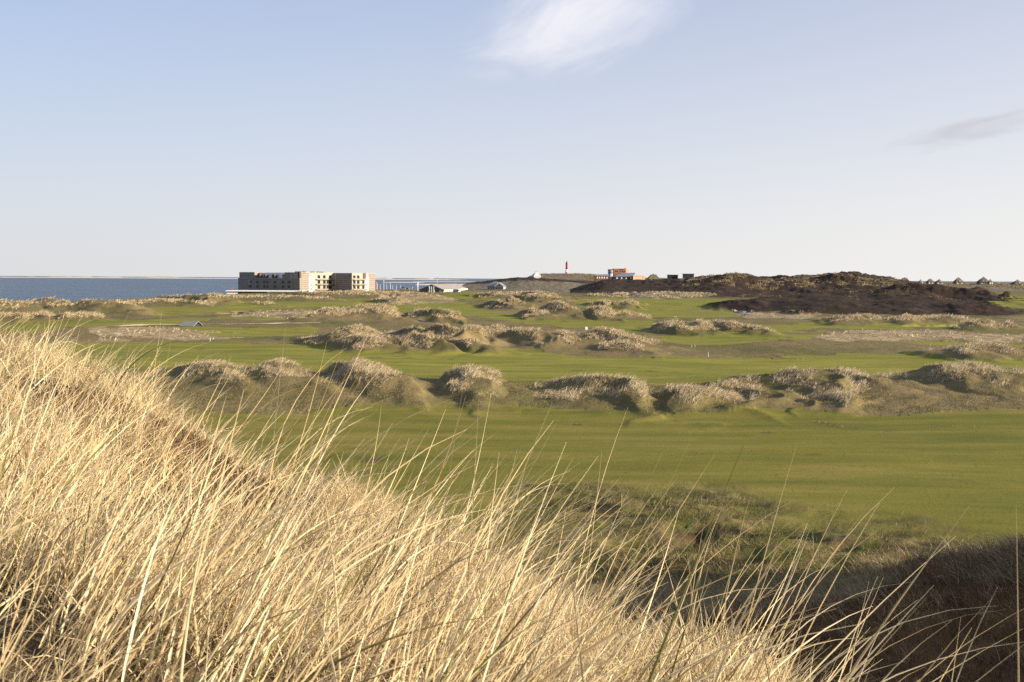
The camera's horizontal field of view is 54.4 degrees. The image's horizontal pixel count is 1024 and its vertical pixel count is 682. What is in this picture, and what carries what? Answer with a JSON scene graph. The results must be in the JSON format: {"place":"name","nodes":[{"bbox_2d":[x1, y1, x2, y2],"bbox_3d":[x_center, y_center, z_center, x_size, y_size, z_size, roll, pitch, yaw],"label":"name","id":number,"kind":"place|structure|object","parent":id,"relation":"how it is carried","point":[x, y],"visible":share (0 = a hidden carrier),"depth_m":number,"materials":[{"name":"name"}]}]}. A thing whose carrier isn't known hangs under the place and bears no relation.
{"place":"outdoors","nodes":[
{"label":"outdoors","id":0,"kind":"place"},
{"bbox_2d":[120,322,320,325],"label":"path","id":1,"kind":"structure","parent":0,"point":[180,324],"depth_m":243.87,"materials":[{"name":"beige sand"}]},
{"bbox_2d":[5,277,442,279],"bbox_3d":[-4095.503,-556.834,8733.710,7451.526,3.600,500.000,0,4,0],"label":"beach","id":2,"kind":"structure","parent":0,"point":[214,278],"depth_m":8664.61,"materials":[{"name":"beige sand"}]},
{"bbox_2d":[51,276,450,279],"bbox_3d":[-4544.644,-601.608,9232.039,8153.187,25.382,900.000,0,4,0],"label":"island","id":3,"kind":"structure","parent":0,"point":[182,277],"depth_m":9111.32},
{"bbox_2d":[385,282,424,282],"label":"sandbank","id":4,"kind":"structure","parent":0,"point":[404,282],"depth_m":3504.11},
{"bbox_2d":[413,281,471,281],"bbox_3d":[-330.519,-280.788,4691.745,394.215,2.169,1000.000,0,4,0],"label":"sandbank","id":5,"kind":"structure","parent":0,"point":[442,281],"depth_m":4448.19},
{"bbox_2d":[0,271,1023,681],"bbox_3d":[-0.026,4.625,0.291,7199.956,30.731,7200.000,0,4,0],"label":"ground","id":6,"kind":"structure","parent":0,"point":[884,443],"depth_m":83.74,"materials":[{"name":"green plant"}]},
{"bbox_2d":[1,372,295,518],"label":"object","id":7,"kind":"object","parent":6,"relation":"on","point":[192,437],"visible":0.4,"depth_m":5.46,"materials":[{"name":"beige plant"}]},
{"bbox_2d":[180,321,202,326],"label":"shelter","id":8,"kind":"object","parent":6,"relation":"on","point":[190,323],"visible":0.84,"depth_m":237.66,"materials":[{"name":"grey fabric"}]},
{"bbox_2d":[226,290,304,293],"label":"pavilion","id":9,"kind":"structure","parent":6,"relation":"on","point":[247,291],"depth_m":649.31,"materials":[{"name":"white paint"}]},
{"bbox_2d":[238,292,266,293],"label":"window","id":10,"kind":"structure","parent":9,"relation":"in","point":[238,292],"depth_m":649.23,"materials":[{"name":"black glass"}]},
{"bbox_2d":[238,271,375,291],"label":"hotel","id":11,"kind":"structure","parent":6,"relation":"on","point":[308,281],"depth_m":737.99,"materials":[{"name":"paint"}]},
{"bbox_2d":[0,319,843,681],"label":"marram grass","id":12,"kind":"structure","parent":6,"relation":"on","point":[100,423],"depth_m":3.75,"materials":[{"name":"plant"}]},
{"bbox_2d":[419,284,467,291],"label":"boat hall","id":13,"kind":"object","parent":6,"relation":"on","point":[440,288],"visible":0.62,"depth_m":729.07,"materials":[{"name":"metal"}]},
{"bbox_2d":[487,282,505,289],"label":"gabled house","id":14,"kind":"structure","parent":6,"relation":"on","point":[495,286],"depth_m":801.37,"materials":[{"name":"paint"}]},
{"bbox_2d":[0,289,1022,681],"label":"tall marram","id":15,"kind":"object","parent":6,"relation":"on","point":[108,631],"visible":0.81,"depth_m":2.76,"materials":[{"name":"plant"}]},
{"bbox_2d":[0,272,1023,407],"bbox_3d":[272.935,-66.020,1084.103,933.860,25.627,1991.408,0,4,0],"label":"dune grass","id":16,"kind":"structure","parent":6,"relation":"on","point":[712,390],"depth_m":178.08,"materials":[{"name":"beige plant"}]},
{"bbox_2d":[530,271,541,277],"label":"thatched house","id":17,"kind":"structure","parent":6,"relation":"on","point":[535,275],"depth_m":1493.50,"materials":[{"name":"brick"}]},
{"bbox_2d":[90,361,1023,432],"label":"rough grass","id":18,"kind":"structure","parent":6,"relation":"on","point":[725,403],"depth_m":98.13,"materials":[{"name":"plant"}]},
{"bbox_2d":[594,269,644,281],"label":"brick building","id":19,"kind":"structure","parent":6,"relation":"on","point":[623,274],"depth_m":1003.32,"materials":[{"name":"brick"}]},
{"bbox_2d":[647,274,659,279],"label":"thatched cottage","id":20,"kind":"structure","parent":6,"relation":"on","point":[652,276],"depth_m":856.00,"materials":[{"name":"green plant"}]},
{"bbox_2d":[667,275,677,278],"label":"dark cabin","id":21,"kind":"object","parent":6,"relation":"on","point":[672,276],"visible":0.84,"depth_m":833.51,"materials":[{"name":"metal"}]},
{"bbox_2d":[683,274,693,277],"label":"dark cabin","id":22,"kind":"object","parent":6,"relation":"on","point":[688,275],"visible":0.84,"depth_m":830.46,"materials":[{"name":"metal"}]},
{"bbox_2d":[437,449,1020,597],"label":"rough grass","id":23,"kind":"structure","parent":6,"relation":"on","point":[704,517],"depth_m":46.81,"materials":[{"name":"plant"}]},
{"bbox_2d":[585,541,1023,681],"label":"heather","id":24,"kind":"object","parent":6,"relation":"on","point":[965,668],"visible":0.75,"depth_m":30.99,"materials":[{"name":"brown plant"}]},
{"bbox_2d":[591,527,1023,681],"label":"shaded marram","id":25,"kind":"object","parent":6,"relation":"on","point":[1000,547],"visible":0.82,"depth_m":34.97,"materials":[{"name":"brown plant"}]},
{"bbox_2d":[926,279,933,283],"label":"thatched cottage","id":26,"kind":"structure","parent":6,"relation":"on","point":[929,281],"depth_m":1295.29,"materials":[{"name":"red brick"}]},
{"bbox_2d":[935,279,943,284],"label":"thatched cottage","id":27,"kind":"structure","parent":6,"relation":"on","point":[939,281],"depth_m":1294.65,"materials":[{"name":"red brick"}]},
{"bbox_2d":[953,277,963,284],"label":"thatched cottage","id":28,"kind":"structure","parent":6,"relation":"on","point":[958,280],"depth_m":1294.50,"materials":[{"name":"red brick"}]},
{"bbox_2d":[977,277,988,283],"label":"thatched cottage","id":29,"kind":"structure","parent":6,"relation":"on","point":[983,280],"depth_m":1293.71,"materials":[{"name":"red brick"}]},
{"bbox_2d":[1010,279,1023,284],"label":"thatched cottage","id":30,"kind":"structure","parent":6,"relation":"on","point":[1017,281],"depth_m":1293.98,"materials":[{"name":"red brick"}]},
{"bbox_2d":[0,276,1023,301],"bbox_3d":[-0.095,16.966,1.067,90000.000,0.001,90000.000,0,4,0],"label":"water","id":31,"kind":"structure","parent":0,"point":[66,289],"depth_m":1700.22,"materials":[{"name":"blue liquid"}]},
{"bbox_2d":[0,0,1023,281],"label":"sky","id":32,"kind":"structure","parent":0,"point":[473,139],"materials":[{"name":"blue"}]},
{"bbox_2d":[732,309,754,314],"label":"path","id":33,"kind":"structure","parent":0,"point":[743,313],"depth_m":347.25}
]}

